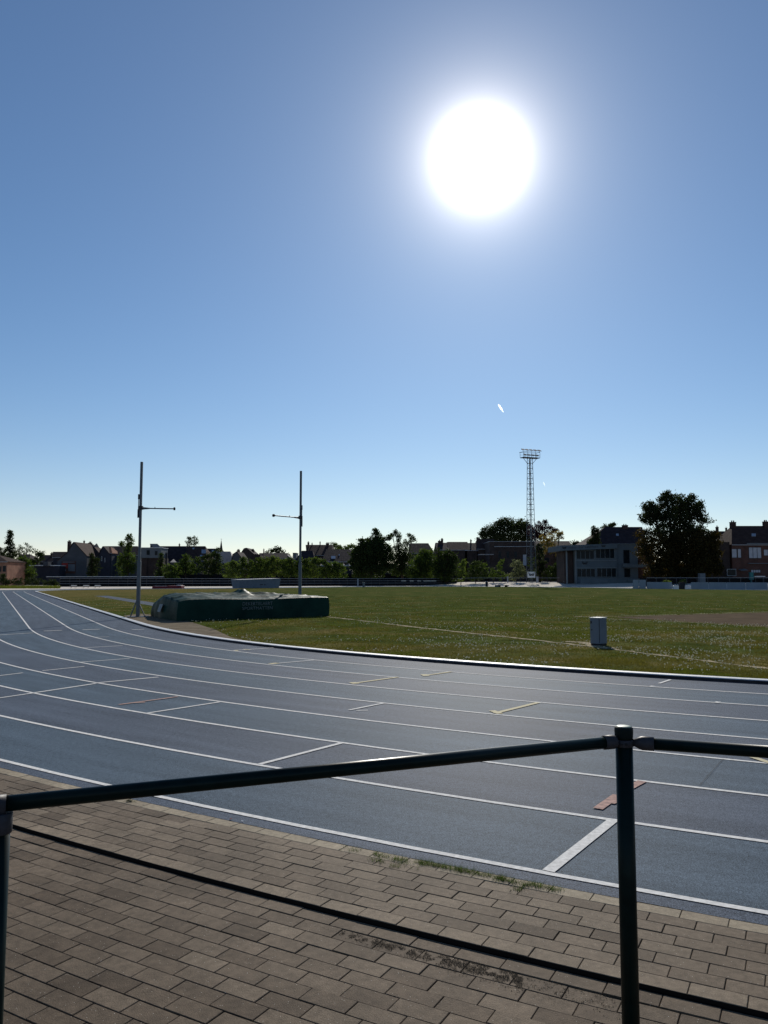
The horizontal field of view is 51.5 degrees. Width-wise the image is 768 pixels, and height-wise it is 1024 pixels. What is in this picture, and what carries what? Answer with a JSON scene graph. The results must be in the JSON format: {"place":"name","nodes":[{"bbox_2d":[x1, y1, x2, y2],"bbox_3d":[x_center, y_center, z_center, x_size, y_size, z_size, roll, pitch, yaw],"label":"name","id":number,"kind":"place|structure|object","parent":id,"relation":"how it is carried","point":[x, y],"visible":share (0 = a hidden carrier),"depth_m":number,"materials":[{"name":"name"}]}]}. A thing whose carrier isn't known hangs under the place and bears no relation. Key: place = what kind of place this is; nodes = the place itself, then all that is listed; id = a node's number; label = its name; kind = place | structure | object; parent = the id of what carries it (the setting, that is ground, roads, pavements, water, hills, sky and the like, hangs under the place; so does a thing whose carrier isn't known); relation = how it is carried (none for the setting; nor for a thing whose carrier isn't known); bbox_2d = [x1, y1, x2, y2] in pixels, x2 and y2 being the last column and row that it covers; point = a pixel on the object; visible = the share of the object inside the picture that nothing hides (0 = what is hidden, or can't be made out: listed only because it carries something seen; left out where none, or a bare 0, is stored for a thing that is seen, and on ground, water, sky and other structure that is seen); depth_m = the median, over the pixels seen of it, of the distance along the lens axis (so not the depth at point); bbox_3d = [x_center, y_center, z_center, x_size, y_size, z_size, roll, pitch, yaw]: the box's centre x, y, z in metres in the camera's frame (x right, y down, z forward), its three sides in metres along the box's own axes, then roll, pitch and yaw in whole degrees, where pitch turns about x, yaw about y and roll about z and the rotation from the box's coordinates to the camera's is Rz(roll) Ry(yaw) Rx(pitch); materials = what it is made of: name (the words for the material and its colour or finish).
{"place":"outdoors","nodes":[
{"label":"outdoors","id":0,"kind":"place"},
{"bbox_2d":[0,585,60,588],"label":"verge grass","id":1,"kind":"structure","parent":0,"point":[29,587],"depth_m":132.28,"materials":[{"name":"plant"}]},
{"bbox_2d":[125,614,245,640],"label":"sandy path","id":2,"kind":"structure","parent":0,"point":[188,626],"depth_m":28.49,"materials":[{"name":"sand"}]},
{"bbox_2d":[127,462,175,616],"bbox_3d":[-10.234,1.196,35.151,1.944,6.846,0.360,1,-5,-12],"label":"vault upright","id":3,"kind":"object","parent":2,"relation":"on","point":[138,588],"visible":1,"depth_m":34.97,"materials":[{"name":"metal"}]},
{"bbox_2d":[0,582,745,589],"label":"apron","id":4,"kind":"object","parent":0,"point":[548,584],"visible":0.33,"depth_m":161.63,"materials":[{"name":"concrete"}]},
{"bbox_2d":[59,578,456,586],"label":"netted railing","id":5,"kind":"object","parent":4,"relation":"on","point":[105,582],"visible":0.8,"depth_m":166.49,"materials":[{"name":"metal"}]},
{"bbox_2d":[454,559,468,584],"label":"shrub","id":6,"kind":"object","parent":4,"relation":"on","point":[462,563],"visible":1,"depth_m":175.28,"materials":[{"name":"green plant"}]},
{"bbox_2d":[465,559,488,582],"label":"shrub","id":7,"kind":"object","parent":4,"relation":"on","point":[475,572],"visible":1,"depth_m":177.14,"materials":[{"name":"green plant"}]},
{"bbox_2d":[483,559,508,582],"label":"shrub","id":8,"kind":"object","parent":4,"relation":"on","point":[492,575],"visible":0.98,"depth_m":179.31,"materials":[{"name":"green plant"}]},
{"bbox_2d":[508,559,527,581],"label":"shrub","id":9,"kind":"object","parent":4,"relation":"on","point":[518,568],"visible":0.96,"depth_m":179.12,"materials":[{"name":"green plant"}]},
{"bbox_2d":[519,449,540,582],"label":"floodlight mast","id":10,"kind":"object","parent":4,"relation":"on","point":[531,514],"visible":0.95,"depth_m":172.55,"materials":[{"name":"metal"}]},
{"bbox_2d":[533,543,547,581],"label":"cypress","id":11,"kind":"object","parent":4,"relation":"on","point":[541,563],"visible":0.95,"depth_m":185.25,"materials":[{"name":"green plant"}]},
{"bbox_2d":[528,557,556,581],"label":"shrub","id":12,"kind":"object","parent":4,"relation":"on","point":[553,570],"visible":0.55,"depth_m":183.18,"materials":[{"name":"green plant"}]},
{"bbox_2d":[548,544,651,583],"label":"clubhouse","id":13,"kind":"structure","parent":4,"relation":"on","point":[598,564],"depth_m":165.77,"materials":[{"name":"concrete"}]},
{"bbox_2d":[576,550,593,558],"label":"window","id":14,"kind":"structure","parent":13,"relation":"in","point":[580,554],"depth_m":165.80,"materials":[{"name":"black glass"}]},
{"bbox_2d":[577,569,594,576],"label":"window","id":15,"kind":"structure","parent":13,"relation":"in","point":[580,572],"depth_m":165.48,"materials":[{"name":"black glass"}]},
{"bbox_2d":[595,549,614,557],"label":"window","id":16,"kind":"structure","parent":13,"relation":"in","point":[600,553],"depth_m":165.84,"materials":[{"name":"black glass"}]},
{"bbox_2d":[597,568,615,576],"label":"window","id":17,"kind":"structure","parent":13,"relation":"in","point":[601,572],"depth_m":165.48,"materials":[{"name":"black glass"}]},
{"bbox_2d":[0,586,767,924],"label":"track","id":18,"kind":"structure","parent":0,"point":[710,868],"depth_m":8.26,"materials":[{"name":"blue rubber"}]},
{"bbox_2d":[0,629,719,871],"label":"white markings","id":19,"kind":"object","parent":18,"relation":"on","point":[573,851],"visible":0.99,"depth_m":5.37,"materials":[{"name":"paint"}]},
{"bbox_2d":[119,696,645,808],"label":"salmon markings","id":20,"kind":"object","parent":18,"relation":"on","point":[609,800],"visible":0.76,"depth_m":6.17,"materials":[{"name":"paint"}]},
{"bbox_2d":[0,586,767,913],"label":"lane lines","id":21,"kind":"object","parent":18,"relation":"on","point":[412,752],"visible":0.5,"depth_m":7.31,"materials":[{"name":"white paint"}]},
{"bbox_2d":[34,586,767,683],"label":"kerb","id":22,"kind":"structure","parent":18,"relation":"on","point":[616,672],"depth_m":16.31,"materials":[{"name":"white paint"}]},
{"bbox_2d":[234,649,767,762],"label":"yellow markings","id":23,"kind":"object","parent":18,"relation":"on","point":[499,712],"visible":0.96,"depth_m":10.67,"materials":[{"name":"paint"}]},
{"bbox_2d":[691,582,708,588],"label":"advertising board","id":24,"kind":"object","parent":18,"relation":"on","point":[699,585],"visible":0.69,"depth_m":119.98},
{"bbox_2d":[709,582,726,588],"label":"advertising board","id":25,"kind":"object","parent":18,"relation":"on","point":[717,585],"visible":1,"depth_m":118.20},
{"bbox_2d":[746,582,767,589],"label":"advertising board","id":26,"kind":"object","parent":18,"relation":"on","point":[756,585],"visible":0.93,"depth_m":114.43,"materials":[{"name":"plastic"}]},
{"bbox_2d":[0,768,767,1023],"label":"paving","id":27,"kind":"structure","parent":0,"point":[92,937],"depth_m":3.82,"materials":[{"name":"brick"}]},
{"bbox_2d":[125,799,564,893],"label":"weeds","id":28,"kind":"object","parent":27,"relation":"on","point":[501,877],"visible":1,"depth_m":4.66,"materials":[{"name":"green plant"}]},
{"bbox_2d":[0,725,767,1023],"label":"pipe railing","id":29,"kind":"object","parent":27,"relation":"on","point":[622,742],"visible":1,"depth_m":2.70,"materials":[{"name":"metal"}]},
{"bbox_2d":[306,923,620,1015],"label":"moss crumbs","id":30,"kind":"object","parent":27,"relation":"on","point":[518,981],"visible":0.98,"depth_m":3.54,"materials":[{"name":"plant"}]},
{"bbox_2d":[0,0,767,562],"label":"sky","id":31,"kind":"structure","parent":0,"point":[384,253],"materials":[{"name":"blue"}]},
{"bbox_2d":[3,768,767,925],"bbox_3d":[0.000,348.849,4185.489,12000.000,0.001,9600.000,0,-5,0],"label":"ground","id":32,"kind":"structure","parent":0,"point":[433,862],"depth_m":5.04,"materials":[{"name":"plant"}]},
{"bbox_2d":[3,529,18,557],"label":"conifer","id":33,"kind":"object","parent":32,"relation":"on","point":[8,542],"visible":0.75,"depth_m":204.66,"materials":[{"name":"green plant"}]},
{"bbox_2d":[0,555,26,585],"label":"brick house","id":34,"kind":"structure","parent":32,"relation":"on","point":[10,568],"depth_m":178.57,"materials":[{"name":"brown tile"}]},
{"bbox_2d":[14,555,36,581],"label":"bushy tree","id":35,"kind":"object","parent":32,"relation":"on","point":[29,573],"visible":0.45,"depth_m":185.25,"materials":[{"name":"green plant"}]},
{"bbox_2d":[0,573,59,585],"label":"verge hedge","id":36,"kind":"object","parent":32,"relation":"on","point":[5,580],"visible":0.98,"depth_m":169.09,"materials":[{"name":"green plant"}]},
{"bbox_2d":[29,549,44,564],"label":"round tree","id":37,"kind":"object","parent":32,"relation":"on","point":[39,555],"visible":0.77,"depth_m":224.37,"materials":[{"name":"green plant"}]},
{"bbox_2d":[29,562,65,584],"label":"flat roofed annex","id":38,"kind":"object","parent":32,"relation":"on","point":[44,570],"visible":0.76,"depth_m":205.43,"materials":[{"name":"grey"}]},
{"bbox_2d":[57,540,95,575],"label":"gable house","id":39,"kind":"structure","parent":32,"relation":"on","point":[74,559],"depth_m":209.71,"materials":[{"name":"brick"}]},
{"bbox_2d":[86,552,103,575],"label":"narrow conifer","id":40,"kind":"object","parent":32,"relation":"on","point":[92,566],"visible":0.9,"depth_m":201.34,"materials":[{"name":"green plant"}]},
{"bbox_2d":[46,576,163,584],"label":"boundary wall","id":41,"kind":"structure","parent":32,"relation":"on","point":[57,578],"depth_m":185.32,"materials":[{"name":"concrete"}]},
{"bbox_2d":[97,546,114,575],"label":"gable house","id":42,"kind":"structure","parent":32,"relation":"on","point":[104,555],"depth_m":213.63,"materials":[{"name":"brick"}]},
{"bbox_2d":[109,547,117,575],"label":"pink roofed house","id":43,"kind":"structure","parent":32,"relation":"on","point":[113,552],"depth_m":215.52,"materials":[{"name":"brick"}]},
{"bbox_2d":[106,546,141,575],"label":"grey house","id":44,"kind":"structure","parent":32,"relation":"on","point":[119,549],"depth_m":218.87,"materials":[{"name":"brick"}]},
{"bbox_2d":[115,533,137,575],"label":"wispy tree","id":45,"kind":"object","parent":32,"relation":"on","point":[126,558],"visible":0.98,"depth_m":199.36,"materials":[{"name":"green plant"}]},
{"bbox_2d":[141,547,167,575],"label":"box dormer house","id":46,"kind":"structure","parent":32,"relation":"on","point":[149,557],"depth_m":207.92,"materials":[{"name":"grey brick"}]},
{"bbox_2d":[154,552,166,577],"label":"tree","id":47,"kind":"object","parent":32,"relation":"on","point":[160,564],"visible":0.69,"depth_m":195.24,"materials":[{"name":"green plant"}]},
{"bbox_2d":[161,563,180,577],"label":"shrub","id":48,"kind":"object","parent":32,"relation":"on","point":[169,573],"visible":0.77,"depth_m":187.07,"materials":[{"name":"green plant"}]},
{"bbox_2d":[160,543,186,572],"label":"long roofed house","id":49,"kind":"structure","parent":32,"relation":"on","point":[175,553],"depth_m":225.01,"materials":[{"name":"tile"}]},
{"bbox_2d":[174,553,203,577],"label":"leafy tree","id":50,"kind":"object","parent":32,"relation":"on","point":[185,561],"visible":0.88,"depth_m":195.09,"materials":[{"name":"green plant"}]},
{"bbox_2d":[186,546,213,573],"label":"brown roofed house","id":51,"kind":"structure","parent":32,"relation":"on","point":[195,551],"depth_m":220.86,"materials":[{"name":"tile"}]},
{"bbox_2d":[197,548,222,577],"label":"leafy tree","id":52,"kind":"object","parent":32,"relation":"on","point":[212,562],"visible":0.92,"depth_m":197.07,"materials":[{"name":"green plant"}]},
{"bbox_2d":[216,551,231,573],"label":"slate house","id":53,"kind":"structure","parent":32,"relation":"on","point":[226,556],"depth_m":208.08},
{"bbox_2d":[222,560,242,577],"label":"shrub","id":54,"kind":"object","parent":32,"relation":"on","point":[232,570],"visible":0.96,"depth_m":186.99,"materials":[{"name":"green plant"}]},
{"bbox_2d":[235,556,257,577],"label":"shrub","id":55,"kind":"object","parent":32,"relation":"on","point":[247,568],"visible":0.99,"depth_m":187.14,"materials":[{"name":"green plant"}]},
{"bbox_2d":[237,548,263,568],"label":"gable house","id":56,"kind":"structure","parent":32,"relation":"on","point":[250,554],"depth_m":221.78,"materials":[{"name":"tile"}]},
{"bbox_2d":[251,556,269,577],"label":"shrub","id":57,"kind":"object","parent":32,"relation":"on","point":[260,562],"visible":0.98,"depth_m":187.06,"materials":[{"name":"green plant"}]},
{"bbox_2d":[263,555,283,577],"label":"shrub","id":58,"kind":"object","parent":32,"relation":"on","point":[271,562],"visible":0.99,"depth_m":187.09,"materials":[{"name":"green plant"}]},
{"bbox_2d":[259,549,293,573],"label":"reddish house","id":59,"kind":"structure","parent":32,"relation":"on","point":[283,556],"depth_m":227.71,"materials":[{"name":"tile"}]},
{"bbox_2d":[278,557,297,577],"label":"shrub","id":60,"kind":"object","parent":32,"relation":"on","point":[288,565],"visible":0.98,"depth_m":186.97,"materials":[{"name":"green plant"}]},
{"bbox_2d":[291,557,310,577],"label":"shrub","id":61,"kind":"object","parent":32,"relation":"on","point":[304,567],"visible":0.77,"depth_m":186.96,"materials":[{"name":"green plant"}]},
{"bbox_2d":[295,551,314,573],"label":"side house","id":62,"kind":"structure","parent":32,"relation":"on","point":[306,554],"depth_m":224.14,"materials":[{"name":"grey brick"}]},
{"bbox_2d":[305,557,322,577],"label":"shrub","id":63,"kind":"object","parent":32,"relation":"on","point":[314,561],"visible":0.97,"depth_m":186.95,"materials":[{"name":"green plant"}]},
{"bbox_2d":[306,541,333,560],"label":"tall house","id":64,"kind":"structure","parent":32,"relation":"on","point":[319,551],"depth_m":231.93,"materials":[{"name":"brown brick"}]},
{"bbox_2d":[315,559,334,577],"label":"shrub","id":65,"kind":"object","parent":32,"relation":"on","point":[324,572],"visible":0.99,"depth_m":186.95,"materials":[{"name":"green plant"}]},
{"bbox_2d":[165,574,489,581],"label":"garden fence","id":66,"kind":"object","parent":32,"relation":"on","point":[221,576],"visible":0.21,"depth_m":195.36,"materials":[{"name":"metal"}]},
{"bbox_2d":[322,549,352,564],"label":"dark roofed house","id":67,"kind":"structure","parent":32,"relation":"on","point":[340,556],"depth_m":215.03,"materials":[{"name":"tile"}]},
{"bbox_2d":[328,560,347,577],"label":"shrub","id":68,"kind":"object","parent":32,"relation":"on","point":[336,567],"visible":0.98,"depth_m":187.06,"materials":[{"name":"green plant"}]},
{"bbox_2d":[346,528,396,577],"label":"pointed tree","id":69,"kind":"object","parent":32,"relation":"on","point":[367,554],"visible":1,"depth_m":184.47,"materials":[{"name":"green plant"}]},
{"bbox_2d":[387,529,417,577],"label":"birch","id":70,"kind":"object","parent":32,"relation":"on","point":[402,556],"visible":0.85,"depth_m":189.27,"materials":[{"name":"green plant"}]},
{"bbox_2d":[405,547,436,577],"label":"spreading tree","id":71,"kind":"object","parent":32,"relation":"on","point":[421,560],"visible":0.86,"depth_m":182.57,"materials":[{"name":"green plant"}]},
{"bbox_2d":[408,543,433,573],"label":"dark gable house","id":72,"kind":"structure","parent":32,"relation":"on","point":[415,547],"depth_m":239.13,"materials":[{"name":"tile"}]},
{"bbox_2d":[433,540,450,558],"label":"terraced house","id":73,"kind":"structure","parent":32,"relation":"on","point":[441,545],"depth_m":226.84,"materials":[{"name":"brown brick"}]},
{"bbox_2d":[428,547,459,583],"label":"spreading tree","id":74,"kind":"object","parent":32,"relation":"on","point":[443,563],"visible":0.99,"depth_m":178.91,"materials":[{"name":"green plant"}]},
{"bbox_2d":[441,538,467,573],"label":"terraced house","id":75,"kind":"structure","parent":32,"relation":"on","point":[457,547],"depth_m":224.47,"materials":[{"name":"brown brick"}]},
{"bbox_2d":[465,539,477,573],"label":"terraced house","id":76,"kind":"structure","parent":32,"relation":"on","point":[471,551],"depth_m":223.75,"materials":[{"name":"brown brick"}]},
{"bbox_2d":[475,537,493,570],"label":"terraced house","id":77,"kind":"structure","parent":32,"relation":"on","point":[480,546],"depth_m":223.89,"materials":[{"name":"brown brick"}]},
{"bbox_2d":[474,515,533,540],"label":"beech","id":78,"kind":"object","parent":32,"relation":"on","point":[519,528],"visible":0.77,"depth_m":260.24,"materials":[{"name":"green plant"}]},
{"bbox_2d":[478,541,534,581],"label":"brick block","id":79,"kind":"structure","parent":32,"relation":"on","point":[497,551],"depth_m":213.77,"materials":[{"name":"brick"}]},
{"bbox_2d":[526,519,559,540],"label":"copper beech","id":80,"kind":"object","parent":32,"relation":"on","point":[538,530],"visible":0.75,"depth_m":249.88,"materials":[{"name":"purple plant"}]},
{"bbox_2d":[539,530,563,581],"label":"golden tree","id":81,"kind":"object","parent":32,"relation":"on","point":[548,544],"visible":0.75,"depth_m":204.48,"materials":[{"name":"plant"}]},
{"bbox_2d":[534,541,570,581],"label":"brick house","id":82,"kind":"structure","parent":32,"relation":"on","point":[546,557],"depth_m":215.74,"materials":[{"name":"tile"}]},
{"bbox_2d":[586,525,601,544],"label":"conifer","id":83,"kind":"object","parent":32,"relation":"on","point":[595,539],"visible":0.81,"depth_m":194.84,"materials":[{"name":"green plant"}]},
{"bbox_2d":[576,524,646,544],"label":"dark roof house","id":84,"kind":"structure","parent":32,"relation":"on","point":[623,534],"depth_m":210.34,"materials":[{"name":"brown brick"}]},
{"bbox_2d":[630,528,685,577],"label":"olive tree","id":85,"kind":"object","parent":32,"relation":"on","point":[653,550],"visible":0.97,"depth_m":152.50,"materials":[{"name":"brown plant"}]},
{"bbox_2d":[636,489,716,536],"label":"broad crowned tree","id":86,"kind":"object","parent":32,"relation":"on","point":[686,511],"visible":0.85,"depth_m":157.40,"materials":[{"name":"green plant"}]},
{"bbox_2d":[660,528,725,577],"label":"dark tree","id":87,"kind":"object","parent":32,"relation":"on","point":[694,558],"visible":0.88,"depth_m":152.96,"materials":[{"name":"green plant"}]},
{"bbox_2d":[640,578,767,583],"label":"advertising boards","id":88,"kind":"object","parent":32,"relation":"on","point":[690,580],"visible":0.33,"depth_m":149.46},
{"bbox_2d":[705,520,767,577],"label":"red brick house","id":89,"kind":"structure","parent":32,"relation":"on","point":[745,548],"depth_m":159.97,"materials":[{"name":"brown brick"}]},
{"bbox_2d":[748,547,761,557],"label":"window","id":90,"kind":"structure","parent":89,"relation":"in","point":[754,552],"depth_m":159.84,"materials":[{"name":"glass"}]},
{"bbox_2d":[13,825,767,1018],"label":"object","id":91,"kind":"object","parent":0,"point":[722,1005],"visible":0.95,"depth_m":3.86,"materials":[{"name":"brick"}]},
{"bbox_2d":[37,587,767,676],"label":"infield","id":92,"kind":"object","parent":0,"point":[365,594],"visible":0.56,"depth_m":37.20,"materials":[{"name":"green plant"}]},
{"bbox_2d":[98,596,153,605],"bbox_3d":[-17.260,6.371,56.353,1.220,0.001,44.000,2,-5,-26],"label":"runway","id":93,"kind":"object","parent":92,"relation":"on","point":[133,601],"visible":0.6,"depth_m":60.16,"materials":[{"name":"rubber"}]},
{"bbox_2d":[151,589,329,620],"bbox_3d":[-6.511,4.032,35.340,7.164,1.224,4.957,3,-6,-33],"label":"landing mat","id":94,"kind":"object","parent":92,"relation":"on","point":[236,604],"visible":1,"depth_m":33.43,"materials":[{"name":"plastic"}]},
{"bbox_2d":[231,578,280,587],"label":"long cover","id":95,"kind":"object","parent":92,"relation":"on","point":[259,583],"visible":0.95,"depth_m":132.17,"materials":[{"name":"grey paint"}]},
{"bbox_2d":[272,471,302,594],"bbox_3d":[-4.500,1.400,38.152,0.360,6.935,2.293,-4,-6,39],"label":"vault upright","id":96,"kind":"object","parent":92,"relation":"on","point":[300,517],"visible":0.77,"depth_m":38.64,"materials":[{"name":"metal"}]},
{"bbox_2d":[41,589,767,670],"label":"flowers","id":97,"kind":"object","parent":92,"relation":"on","point":[581,638],"visible":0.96,"depth_m":21.11,"materials":[{"name":"plant"}]},
{"bbox_2d":[60,596,767,678],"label":"grass field","id":98,"kind":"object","parent":92,"relation":"on","point":[763,675],"depth_m":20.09,"materials":[{"name":"plant"}]},
{"bbox_2d":[332,617,767,668],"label":"dusty trace","id":99,"kind":"object","parent":92,"relation":"on","point":[567,643],"visible":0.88,"depth_m":20.65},
{"bbox_2d":[565,641,616,648],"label":"cabinet path","id":100,"kind":"structure","parent":92,"relation":"on","point":[589,643],"depth_m":20.31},
{"bbox_2d":[589,617,606,645],"bbox_3d":[5.433,3.028,20.172,0.395,0.718,0.240,3,-6,-36],"label":"electrical cabinet","id":101,"kind":"object","parent":100,"relation":"on","point":[598,630],"visible":1,"depth_m":20.10,"materials":[{"name":"metal"}]},
{"bbox_2d":[647,582,671,588],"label":"advertising board","id":102,"kind":"object","parent":92,"relation":"on","point":[659,585],"visible":0.88,"depth_m":123.88,"materials":[{"name":"plastic"}]},
{"bbox_2d":[618,613,767,626],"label":"cinder strip","id":103,"kind":"object","parent":92,"relation":"on","point":[757,619],"visible":1,"depth_m":33.44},
{"bbox_2d":[389,881,766,1007],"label":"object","id":104,"kind":"object","parent":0,"point":[656,953],"visible":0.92,"depth_m":3.71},
{"bbox_2d":[727,582,745,589],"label":"advertising board","id":105,"kind":"object","parent":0,"point":[736,585],"visible":0.88,"depth_m":116.40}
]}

